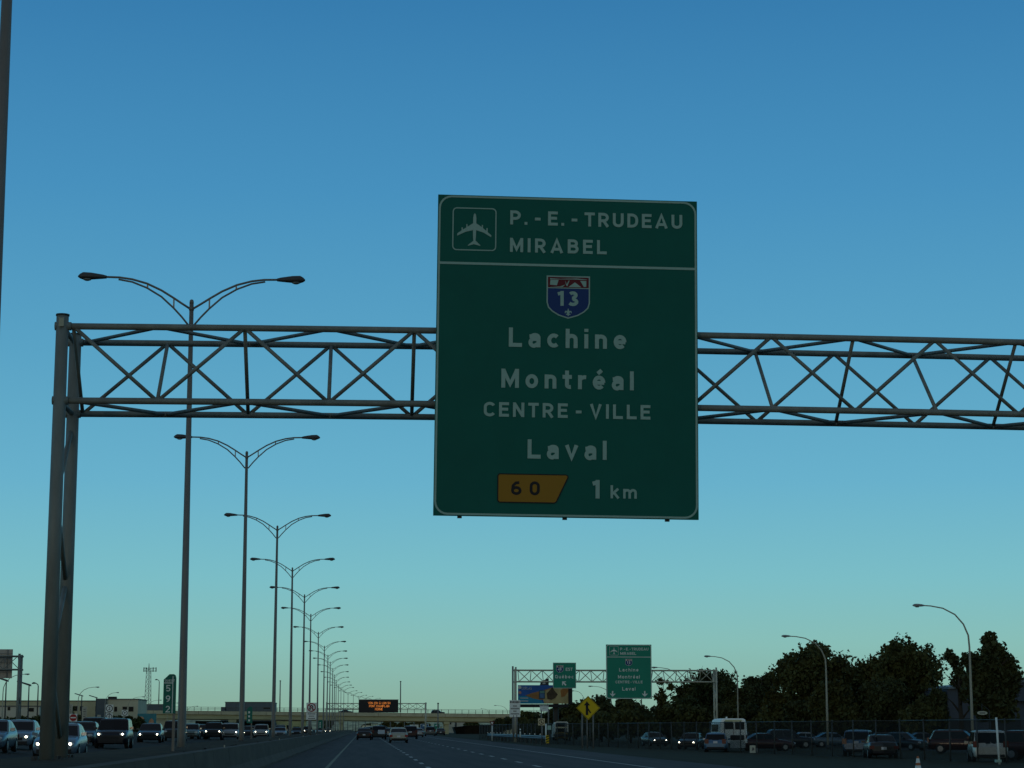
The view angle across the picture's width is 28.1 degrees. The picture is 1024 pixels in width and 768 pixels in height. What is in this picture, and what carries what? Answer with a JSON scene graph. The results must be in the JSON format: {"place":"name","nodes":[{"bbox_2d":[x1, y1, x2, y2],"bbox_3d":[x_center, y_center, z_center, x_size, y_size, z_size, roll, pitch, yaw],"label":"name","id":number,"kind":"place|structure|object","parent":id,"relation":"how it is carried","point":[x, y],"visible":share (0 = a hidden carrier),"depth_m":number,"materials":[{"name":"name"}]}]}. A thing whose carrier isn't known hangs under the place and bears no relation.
{"place":"outdoors","nodes":[
{"label":"outdoors","id":0,"kind":"place"},
{"bbox_2d":[0,706,40,718],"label":"shed building","id":1,"kind":"structure","parent":0,"point":[10,711],"depth_m":506.21,"materials":[{"name":"grey"}]},
{"bbox_2d":[0,700,95,716],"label":"commercial building","id":2,"kind":"structure","parent":0,"point":[90,705],"depth_m":565.81,"materials":[{"name":"grey"}]},
{"bbox_2d":[96,697,147,718],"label":"commercial building","id":3,"kind":"structure","parent":0,"point":[134,707],"depth_m":547.25,"materials":[{"name":"grey"}]},
{"bbox_2d":[0,730,314,758],"bbox_3d":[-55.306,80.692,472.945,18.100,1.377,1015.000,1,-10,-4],"label":"oncoming road","id":4,"kind":"structure","parent":0,"point":[23,751],"depth_m":133.47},
{"bbox_2d":[0,719,19,752],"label":"sedan car","id":5,"kind":"object","parent":4,"relation":"on","point":[9,736],"visible":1,"depth_m":90.80,"materials":[{"name":"blue paint"}]},
{"bbox_2d":[0,719,39,749],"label":"sedan car","id":6,"kind":"object","parent":4,"relation":"on","point":[25,729],"visible":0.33,"depth_m":101.16,"materials":[{"name":"blue paint"}]},
{"bbox_2d":[32,723,88,755],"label":"sedan car","id":7,"kind":"object","parent":4,"relation":"on","point":[78,741],"visible":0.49,"depth_m":82.86,"materials":[{"name":"blue paint"}]},
{"bbox_2d":[72,721,98,745],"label":"sedan car","id":8,"kind":"object","parent":4,"relation":"on","point":[88,727],"visible":0.23,"depth_m":123.97,"materials":[{"name":"grey paint"}]},
{"bbox_2d":[94,718,133,748],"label":"suv car","id":9,"kind":"object","parent":4,"relation":"on","point":[115,731],"visible":0.99,"depth_m":116.52,"materials":[{"name":"black paint"}]},
{"bbox_2d":[136,723,164,742],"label":"sedan car","id":10,"kind":"object","parent":4,"relation":"on","point":[150,731],"visible":0.99,"depth_m":154.71,"materials":[{"name":"black paint"}]},
{"bbox_2d":[164,720,187,740],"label":"suv car","id":11,"kind":"object","parent":4,"relation":"on","point":[168,728],"visible":0.41,"depth_m":172.57,"materials":[{"name":"black paint"}]},
{"bbox_2d":[186,723,201,738],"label":"hatchback car","id":12,"kind":"object","parent":4,"relation":"on","point":[193,730],"visible":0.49,"depth_m":199.25,"materials":[{"name":"teal paint"}]},
{"bbox_2d":[202,722,224,739],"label":"suv car","id":13,"kind":"object","parent":4,"relation":"on","point":[213,729],"visible":0.98,"depth_m":203.78,"materials":[{"name":"black paint"}]},
{"bbox_2d":[223,723,238,738],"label":"suv car","id":14,"kind":"object","parent":4,"relation":"on","point":[230,730],"visible":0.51,"depth_m":206.57,"materials":[{"name":"grey paint"}]},
{"bbox_2d":[252,724,269,737],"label":"suv car","id":15,"kind":"object","parent":4,"relation":"on","point":[261,729],"visible":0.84,"depth_m":251.13,"materials":[{"name":"grey paint"}]},
{"bbox_2d":[0,730,346,767],"bbox_3d":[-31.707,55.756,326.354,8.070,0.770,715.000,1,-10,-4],"label":"median","id":16,"kind":"object","parent":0,"point":[86,758],"visible":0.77,"depth_m":43.98,"materials":[{"name":"concrete"}]},
{"bbox_2d":[0,0,11,317],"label":"double lamp post","id":17,"kind":"object","parent":16,"relation":"on","point":[5,26],"visible":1,"depth_m":28.05,"materials":[{"name":"metal"}]},
{"bbox_2d":[163,674,175,750],"bbox_3d":[-7.700,7.472,45.993,0.284,1.894,0.063,1,-10,-4],"label":"kilometre marker","id":18,"kind":"object","parent":16,"relation":"on","point":[169,696],"visible":0.98,"depth_m":46.03,"materials":[{"name":"teal"}]},
{"bbox_2d":[78,272,304,746],"bbox_3d":[-9.448,3.762,59.485,6.660,14.233,0.400,1,-10,-5],"label":"double lamp post","id":19,"kind":"object","parent":16,"relation":"on","point":[182,689],"visible":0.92,"depth_m":59.49,"materials":[{"name":"metal"}]},
{"bbox_2d":[174,434,319,740],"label":"double lamp post","id":20,"kind":"object","parent":16,"relation":"on","point":[242,658],"visible":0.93,"depth_m":92.69,"materials":[{"name":"metal"}]},
{"bbox_2d":[224,513,330,737],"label":"double lamp post","id":21,"kind":"object","parent":16,"relation":"on","point":[274,649],"visible":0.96,"depth_m":126.83,"materials":[{"name":"metal"}]},
{"bbox_2d":[250,558,334,735],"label":"double lamp post","id":22,"kind":"object","parent":16,"relation":"on","point":[290,680],"visible":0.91,"depth_m":160.00,"materials":[{"name":"metal"}]},
{"bbox_2d":[269,586,339,734],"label":"double lamp post","id":23,"kind":"object","parent":16,"relation":"on","point":[302,708],"visible":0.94,"depth_m":193.71,"materials":[{"name":"metal"}]},
{"bbox_2d":[281,607,340,733],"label":"double lamp post","id":24,"kind":"object","parent":16,"relation":"on","point":[310,620],"visible":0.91,"depth_m":226.91,"materials":[{"name":"metal"}]},
{"bbox_2d":[306,703,316,734],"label":"no turn sign","id":25,"kind":"object","parent":16,"relation":"on","point":[311,708],"visible":0.98,"depth_m":157.30,"materials":[{"name":"white"}]},
{"bbox_2d":[293,626,343,732],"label":"double lamp post","id":26,"kind":"object","parent":16,"relation":"on","point":[318,633],"visible":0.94,"depth_m":268.38,"materials":[{"name":"metal"}]},
{"bbox_2d":[305,641,345,731],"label":"double lamp post","id":27,"kind":"object","parent":16,"relation":"on","point":[324,677],"visible":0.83,"depth_m":314.07,"materials":[{"name":"metal"}]},
{"bbox_2d":[327,702,426,727],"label":"sign gantry","id":28,"kind":"object","parent":16,"relation":"on","point":[408,708],"visible":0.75,"depth_m":483.63,"materials":[{"name":"metal"}]},
{"bbox_2d":[359,699,398,712],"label":"message board","id":29,"kind":"object","parent":28,"relation":"attached to","point":[378,705],"visible":1,"depth_m":482.30,"materials":[{"name":"black"}]},
{"bbox_2d":[31,313,1023,760],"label":"sign gantry","id":30,"kind":"object","parent":16,"relation":"on","point":[55,697],"visible":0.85,"depth_m":38.04,"materials":[{"name":"metal"}]},
{"bbox_2d":[433,194,698,521],"bbox_3d":[1.006,-0.491,37.595,4.819,5.991,0.246,1,-10,-4],"label":"direction sign","id":31,"kind":"object","parent":30,"relation":"attached to","point":[566,374],"visible":1,"depth_m":37.48,"materials":[{"name":"green"}]},
{"bbox_2d":[195,721,276,729],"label":"embankment","id":32,"kind":"structure","parent":0,"point":[254,723],"depth_m":699.84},
{"bbox_2d":[221,702,276,720],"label":"warehouse","id":33,"kind":"structure","parent":0,"point":[266,706],"depth_m":834.35,"materials":[{"name":"stone"}]},
{"bbox_2d":[176,720,489,730],"bbox_3d":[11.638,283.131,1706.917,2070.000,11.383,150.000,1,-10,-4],"label":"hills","id":34,"kind":"structure","parent":0,"point":[351,725],"depth_m":1661.64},
{"bbox_2d":[452,725,501,733],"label":"embankment","id":35,"kind":"structure","parent":0,"point":[473,729],"depth_m":704.86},
{"bbox_2d":[265,732,741,767],"bbox_3d":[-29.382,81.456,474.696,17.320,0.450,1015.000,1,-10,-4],"label":"road","id":36,"kind":"structure","parent":0,"point":[374,753],"depth_m":99.64,"materials":[{"name":"asphalt"}]},
{"bbox_2d":[67,730,351,767],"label":"concrete barrier","id":37,"kind":"object","parent":36,"relation":"on","point":[264,754],"visible":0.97,"depth_m":60.74,"materials":[{"name":"beige"}]},
{"bbox_2d":[355,728,372,739],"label":"sedan car","id":38,"kind":"object","parent":36,"relation":"on","point":[363,732],"visible":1,"depth_m":248.55,"materials":[{"name":"black paint"}]},
{"bbox_2d":[371,726,387,739],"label":"suv car","id":39,"kind":"object","parent":36,"relation":"on","point":[379,732],"visible":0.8,"depth_m":255.57,"materials":[{"name":"black paint"}]},
{"bbox_2d":[387,728,408,742],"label":"sedan car","id":40,"kind":"object","parent":36,"relation":"on","point":[398,734],"visible":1,"depth_m":198.73,"materials":[{"name":"grey paint"}]},
{"bbox_2d":[404,726,418,738],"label":"suv car","id":41,"kind":"object","parent":36,"relation":"on","point":[412,731],"visible":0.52,"depth_m":268.75,"materials":[{"name":"red paint"}]},
{"bbox_2d":[0,0,1023,713],"label":"sky","id":42,"kind":"structure","parent":0,"point":[849,167],"materials":[{"name":"blue"}]},
{"bbox_2d":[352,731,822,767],"bbox_3d":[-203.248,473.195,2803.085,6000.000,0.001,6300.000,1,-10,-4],"label":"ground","id":43,"kind":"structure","parent":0,"point":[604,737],"depth_m":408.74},
{"bbox_2d":[0,654,23,719],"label":"sign gantry","id":44,"kind":"object","parent":43,"relation":"on","point":[19,685],"visible":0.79,"depth_m":195.44,"materials":[{"name":"metal"}]},
{"bbox_2d":[0,649,12,677],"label":"direction sign","id":45,"kind":"object","parent":44,"relation":"attached to","point":[5,674],"visible":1,"depth_m":197.00,"materials":[{"name":"metal"}]},
{"bbox_2d":[137,714,156,722],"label":"billboard","id":46,"kind":"object","parent":43,"relation":"on","point":[149,718],"visible":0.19,"depth_m":420.12,"materials":[{"name":"metal"}]},
{"bbox_2d":[276,721,306,729],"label":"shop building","id":47,"kind":"structure","parent":43,"relation":"on","point":[294,723],"depth_m":745.95,"materials":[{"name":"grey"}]},
{"bbox_2d":[146,706,543,733],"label":"overpass","id":48,"kind":"object","parent":43,"relation":"on","point":[445,719],"visible":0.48,"depth_m":688.98,"materials":[{"name":"concrete"}]},
{"bbox_2d":[489,716,511,730],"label":"tree","id":49,"kind":"object","parent":43,"relation":"on","point":[505,720],"visible":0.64,"depth_m":591.48,"materials":[{"name":"green plant"}]},
{"bbox_2d":[518,710,539,720],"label":"tree","id":50,"kind":"object","parent":43,"relation":"on","point":[527,715],"visible":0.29,"depth_m":414.00,"materials":[{"name":"green plant"}]},
{"bbox_2d":[539,707,562,723],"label":"tree","id":51,"kind":"object","parent":43,"relation":"on","point":[545,715],"visible":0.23,"depth_m":345.09,"materials":[{"name":"green plant"}]},
{"bbox_2d":[557,714,583,740],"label":"bush","id":52,"kind":"object","parent":43,"relation":"on","point":[571,720],"visible":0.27,"depth_m":295.65,"materials":[{"name":"green plant"}]},
{"bbox_2d":[559,698,582,739],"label":"tree","id":53,"kind":"object","parent":43,"relation":"on","point":[570,709],"visible":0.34,"depth_m":341.07,"materials":[{"name":"green plant"}]},
{"bbox_2d":[715,682,746,708],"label":"tree","id":54,"kind":"object","parent":43,"relation":"on","point":[728,695],"visible":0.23,"depth_m":254.37,"materials":[{"name":"green plant"}]},
{"bbox_2d":[745,700,787,733],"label":"bush","id":55,"kind":"object","parent":43,"relation":"on","point":[771,712],"visible":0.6,"depth_m":232.84,"materials":[{"name":"green plant"}]},
{"bbox_2d":[902,679,1023,731],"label":"warehouse","id":56,"kind":"structure","parent":43,"relation":"on","point":[951,692],"depth_m":206.21,"materials":[{"name":"grey"}]},
{"bbox_2d":[948,718,970,731],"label":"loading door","id":57,"kind":"structure","parent":56,"relation":"in","point":[951,723],"depth_m":205.84,"materials":[{"name":"grey"}]},
{"bbox_2d":[424,733,1023,767],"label":"verge","id":58,"kind":"structure","parent":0,"point":[766,759],"depth_m":121.87,"materials":[{"name":"green plant"}]},
{"bbox_2d":[510,700,519,738],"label":"regulatory sign","id":59,"kind":"object","parent":58,"relation":"on","point":[514,708],"visible":1,"depth_m":202.97,"materials":[{"name":"white"}]},
{"bbox_2d":[487,732,547,744],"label":"guard rail","id":60,"kind":"object","parent":58,"relation":"on","point":[534,736],"visible":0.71,"depth_m":219.50,"materials":[{"name":"grey metal"}]},
{"bbox_2d":[518,719,551,735],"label":"bush","id":61,"kind":"object","parent":58,"relation":"on","point":[529,722],"visible":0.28,"depth_m":324.86,"materials":[{"name":"green plant"}]},
{"bbox_2d":[518,678,571,739],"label":"billboard","id":62,"kind":"object","parent":58,"relation":"on","point":[541,694],"visible":0.88,"depth_m":327.42,"materials":[{"name":"teal"}]},
{"bbox_2d":[552,722,567,739],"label":"utility truck","id":63,"kind":"object","parent":58,"relation":"on","point":[562,725],"visible":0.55,"depth_m":253.88,"materials":[{"name":"white"}]},
{"bbox_2d":[577,696,599,748],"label":"merge sign","id":64,"kind":"object","parent":58,"relation":"on","point":[588,707],"visible":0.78,"depth_m":158.82,"materials":[{"name":"yellow"}]},
{"bbox_2d":[580,693,614,739],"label":"tree","id":65,"kind":"object","parent":58,"relation":"on","point":[602,702],"visible":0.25,"depth_m":316.99,"materials":[{"name":"green plant"}]},
{"bbox_2d":[579,711,622,741],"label":"bush","id":66,"kind":"object","parent":58,"relation":"on","point":[601,717],"visible":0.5,"depth_m":276.35,"materials":[{"name":"green plant"}]},
{"bbox_2d":[512,666,717,741],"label":"sign gantry","id":67,"kind":"object","parent":58,"relation":"on","point":[515,682],"visible":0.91,"depth_m":229.59,"materials":[{"name":"metal"}]},
{"bbox_2d":[553,663,575,687],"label":"direction sign","id":68,"kind":"object","parent":67,"relation":"attached to","point":[564,675],"visible":1,"depth_m":228.27,"materials":[{"name":"green"}]},
{"bbox_2d":[606,644,651,698],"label":"direction sign","id":69,"kind":"object","parent":67,"relation":"attached to","point":[628,671],"visible":1,"depth_m":228.85,"materials":[{"name":"green"}]},
{"bbox_2d":[608,709,647,742],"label":"bush","id":70,"kind":"object","parent":58,"relation":"on","point":[626,716],"visible":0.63,"depth_m":258.51,"materials":[{"name":"green plant"}]},
{"bbox_2d":[611,699,647,740],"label":"tree","id":71,"kind":"object","parent":58,"relation":"on","point":[624,704],"visible":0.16,"depth_m":297.25,"materials":[{"name":"green plant"}]},
{"bbox_2d":[632,703,658,734],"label":"tree","id":72,"kind":"object","parent":58,"relation":"on","point":[652,709],"visible":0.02,"depth_m":268.28,"materials":[{"name":"green plant"}]},
{"bbox_2d":[640,732,667,745],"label":"sedan car","id":73,"kind":"object","parent":58,"relation":"on","point":[646,740],"visible":0.54,"depth_m":212.71,"materials":[{"name":"grey paint"}]},
{"bbox_2d":[644,710,682,743],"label":"bush","id":74,"kind":"object","parent":58,"relation":"on","point":[669,719],"visible":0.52,"depth_m":252.27,"materials":[{"name":"green plant"}]},
{"bbox_2d":[652,677,674,707],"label":"tree","id":75,"kind":"object","parent":58,"relation":"on","point":[661,698],"visible":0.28,"depth_m":282.55,"materials":[{"name":"green plant"}]},
{"bbox_2d":[653,695,702,739],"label":"tree","id":76,"kind":"object","parent":58,"relation":"on","point":[663,711],"visible":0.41,"depth_m":252.50,"materials":[{"name":"green plant"}]},
{"bbox_2d":[677,733,704,749],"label":"sedan car","id":77,"kind":"object","parent":58,"relation":"on","point":[694,738],"visible":0.4,"depth_m":179.88,"materials":[{"name":"grey paint"}]},
{"bbox_2d":[674,703,712,737],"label":"bush","id":78,"kind":"object","parent":58,"relation":"on","point":[694,713],"visible":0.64,"depth_m":247.45,"materials":[{"name":"green plant"}]},
{"bbox_2d":[669,666,738,711],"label":"tree","id":79,"kind":"object","parent":58,"relation":"on","point":[703,692],"visible":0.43,"depth_m":259.46,"materials":[{"name":"green plant"}]},
{"bbox_2d":[703,733,729,751],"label":"hatchback car","id":80,"kind":"object","parent":58,"relation":"on","point":[715,741],"visible":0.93,"depth_m":154.34,"materials":[{"name":"blue paint"}]},
{"bbox_2d":[711,717,746,748],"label":"minibus","id":81,"kind":"object","parent":58,"relation":"on","point":[735,721],"visible":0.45,"depth_m":159.41,"materials":[{"name":"white paint"}]},
{"bbox_2d":[710,702,761,724],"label":"bush","id":82,"kind":"object","parent":58,"relation":"on","point":[748,711],"visible":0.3,"depth_m":243.28,"materials":[{"name":"green plant"}]},
{"bbox_2d":[479,718,1023,762],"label":"chain link fence","id":83,"kind":"object","parent":58,"relation":"on","point":[792,748],"visible":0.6,"depth_m":138.05,"materials":[{"name":"grey"}]},
{"bbox_2d":[745,733,794,750],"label":"sedan car","id":84,"kind":"object","parent":58,"relation":"on","point":[778,747],"visible":0.36,"depth_m":166.57,"materials":[{"name":"red paint"}]},
{"bbox_2d":[767,729,814,747],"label":"suv car","id":85,"kind":"object","parent":58,"relation":"on","point":[783,736],"visible":0.35,"depth_m":188.66,"materials":[{"name":"black paint"}]},
{"bbox_2d":[781,635,829,748],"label":"arm lamp post","id":86,"kind":"object","parent":58,"relation":"on","point":[784,636],"visible":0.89,"depth_m":184.36,"materials":[{"name":"metal"}]},
{"bbox_2d":[814,732,842,746],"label":"sedan car","id":87,"kind":"object","parent":58,"relation":"on","point":[819,737],"visible":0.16,"depth_m":198.89,"materials":[{"name":"blue paint"}]},
{"bbox_2d":[842,730,872,755],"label":"suv car","id":88,"kind":"object","parent":58,"relation":"on","point":[851,746],"visible":0.34,"depth_m":135.96,"materials":[{"name":"blue paint"}]},
{"bbox_2d":[861,734,898,757],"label":"sedan car","id":89,"kind":"object","parent":58,"relation":"on","point":[873,745],"visible":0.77,"depth_m":126.05,"materials":[{"name":"grey paint"}]},
{"bbox_2d":[887,732,927,750],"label":"hatchback car","id":90,"kind":"object","parent":58,"relation":"on","point":[912,740],"visible":0.38,"depth_m":171.22,"materials":[{"name":"black paint"}]},
{"bbox_2d":[912,604,973,730],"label":"arm lamp post","id":91,"kind":"object","parent":58,"relation":"on","point":[970,674],"visible":0.77,"depth_m":138.18,"materials":[{"name":"metal"}]},
{"bbox_2d":[927,730,969,753],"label":"suv car","id":92,"kind":"object","parent":58,"relation":"on","point":[946,738],"visible":0.27,"depth_m":149.86,"materials":[{"name":"red paint"}]},
{"bbox_2d":[1006,730,1023,759],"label":"suv car","id":93,"kind":"object","parent":58,"relation":"on","point":[1016,748],"visible":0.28,"depth_m":118.38,"materials":[{"name":"red paint"}]},
{"bbox_2d":[672,740,966,752],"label":"parking lot","id":94,"kind":"structure","parent":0,"point":[901,748],"depth_m":180.42,"materials":[{"name":"asphalt"}]},
{"bbox_2d":[741,671,780,707],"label":"tree","id":95,"kind":"object","parent":94,"relation":"on","point":[756,688],"visible":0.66,"depth_m":249.56,"materials":[{"name":"green plant"}]},
{"bbox_2d":[760,688,789,712],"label":"tree","id":96,"kind":"object","parent":94,"relation":"on","point":[779,698],"visible":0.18,"depth_m":239.73,"materials":[{"name":"green plant"}]},
{"bbox_2d":[768,640,859,735],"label":"tree","id":97,"kind":"object","parent":94,"relation":"on","point":[801,673],"visible":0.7,"depth_m":230.04,"materials":[{"name":"green plant"}]},
{"bbox_2d":[804,678,856,745],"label":"tree","id":98,"kind":"object","parent":94,"relation":"on","point":[815,704],"visible":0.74,"depth_m":220.70,"materials":[{"name":"green plant"}]},
{"bbox_2d":[819,701,862,735],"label":"bush","id":99,"kind":"object","parent":94,"relation":"on","point":[850,713],"visible":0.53,"depth_m":219.04,"materials":[{"name":"green plant"}]},
{"bbox_2d":[849,654,881,709],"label":"tree","id":100,"kind":"object","parent":94,"relation":"on","point":[865,671],"visible":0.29,"depth_m":237.09,"materials":[{"name":"green plant"}]},
{"bbox_2d":[855,674,910,731],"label":"tree","id":101,"kind":"object","parent":94,"relation":"on","point":[883,700],"visible":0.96,"depth_m":209.59,"materials":[{"name":"green plant"}]},
{"bbox_2d":[867,633,948,707],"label":"tree","id":102,"kind":"object","parent":94,"relation":"on","point":[917,673],"visible":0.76,"depth_m":215.54,"materials":[{"name":"green plant"}]},
{"bbox_2d":[895,703,950,733],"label":"bush","id":103,"kind":"object","parent":94,"relation":"on","point":[932,713],"visible":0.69,"depth_m":204.19,"materials":[{"name":"green plant"}]},
{"bbox_2d":[909,687,949,727],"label":"tree","id":104,"kind":"object","parent":94,"relation":"on","point":[935,697],"visible":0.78,"depth_m":205.26,"materials":[{"name":"green plant"}]},
{"bbox_2d":[942,648,975,728],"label":"tree","id":105,"kind":"object","parent":94,"relation":"on","point":[951,658],"visible":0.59,"depth_m":197.23,"materials":[{"name":"green plant"}]},
{"bbox_2d":[964,730,1008,761],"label":"minivan car","id":106,"kind":"object","parent":94,"relation":"on","point":[974,748],"visible":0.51,"depth_m":112.18,"materials":[{"name":"grey paint"}]},
{"bbox_2d":[960,631,1023,729],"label":"tree","id":107,"kind":"object","parent":94,"relation":"on","point":[997,676],"visible":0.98,"depth_m":170.89,"materials":[{"name":"green plant"}]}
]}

